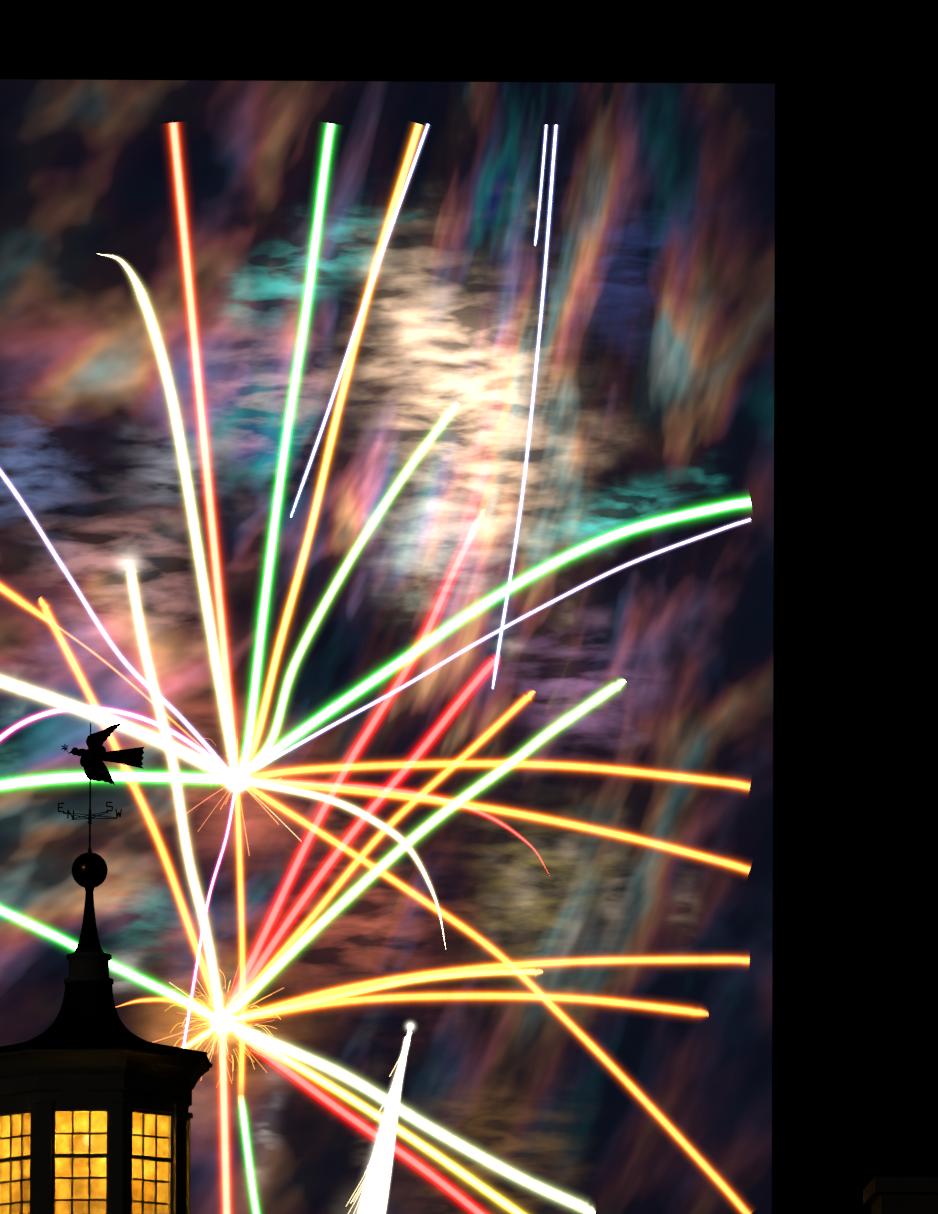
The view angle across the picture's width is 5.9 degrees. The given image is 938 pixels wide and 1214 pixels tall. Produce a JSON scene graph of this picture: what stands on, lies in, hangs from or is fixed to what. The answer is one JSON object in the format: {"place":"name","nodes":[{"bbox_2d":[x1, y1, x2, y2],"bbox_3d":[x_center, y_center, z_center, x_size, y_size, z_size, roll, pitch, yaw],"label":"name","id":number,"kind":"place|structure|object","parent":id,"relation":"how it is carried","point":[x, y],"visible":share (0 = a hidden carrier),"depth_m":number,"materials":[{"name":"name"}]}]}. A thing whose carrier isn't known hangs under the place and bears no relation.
{"place":"outdoors","nodes":[
{"label":"outdoors","id":0,"kind":"place"},
{"bbox_2d":[0,1048,208,1213],"bbox_3d":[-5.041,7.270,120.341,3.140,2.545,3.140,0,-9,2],"label":"cupola","id":1,"kind":"object","parent":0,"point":[119,1086],"depth_m":119.18,"materials":[{"name":"black wood"}]},
{"bbox_2d":[0,980,212,1067],"bbox_3d":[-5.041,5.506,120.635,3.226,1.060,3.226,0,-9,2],"label":"cupola roof","id":2,"kind":"structure","parent":1,"relation":"on","point":[87,1017],"depth_m":120.21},
{"bbox_2d":[64,951,113,984],"bbox_3d":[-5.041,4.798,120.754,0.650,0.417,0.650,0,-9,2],"label":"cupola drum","id":3,"kind":"object","parent":2,"relation":"on","point":[88,966],"visible":0.88,"depth_m":120.52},
{"bbox_2d":[74,887,103,952],"bbox_3d":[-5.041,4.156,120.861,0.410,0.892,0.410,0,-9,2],"label":"spire","id":4,"kind":"structure","parent":3,"relation":"on","point":[89,939],"depth_m":120.76,"materials":[{"name":"black metal"}]},
{"bbox_2d":[72,848,107,887],"bbox_3d":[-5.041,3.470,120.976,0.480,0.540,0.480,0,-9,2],"label":"finial ball","id":5,"kind":"object","parent":4,"relation":"on","point":[89,868],"visible":0.94,"depth_m":120.80,"materials":[{"name":"black metal"}]},
{"bbox_2d":[58,723,143,847],"bbox_3d":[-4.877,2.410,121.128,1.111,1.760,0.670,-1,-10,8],"label":"weathervane","id":6,"kind":"object","parent":5,"relation":"on","point":[94,755],"visible":1,"depth_m":121.20,"materials":[{"name":"black metal"}]},
{"bbox_2d":[0,79,774,1213],"bbox_3d":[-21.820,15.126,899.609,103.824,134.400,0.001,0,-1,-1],"label":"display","id":7,"kind":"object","parent":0,"point":[386,533],"depth_m":900.17},
{"bbox_2d":[0,0,937,1213],"label":"sky","id":8,"kind":"structure","parent":0,"point":[855,919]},
{"bbox_2d":[863,1177,937,1213],"bbox_3d":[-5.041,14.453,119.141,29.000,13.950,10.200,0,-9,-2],"label":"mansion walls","id":9,"kind":"structure","parent":0,"point":[900,1195],"depth_m":119.89,"materials":[{"name":"black"}]}
]}

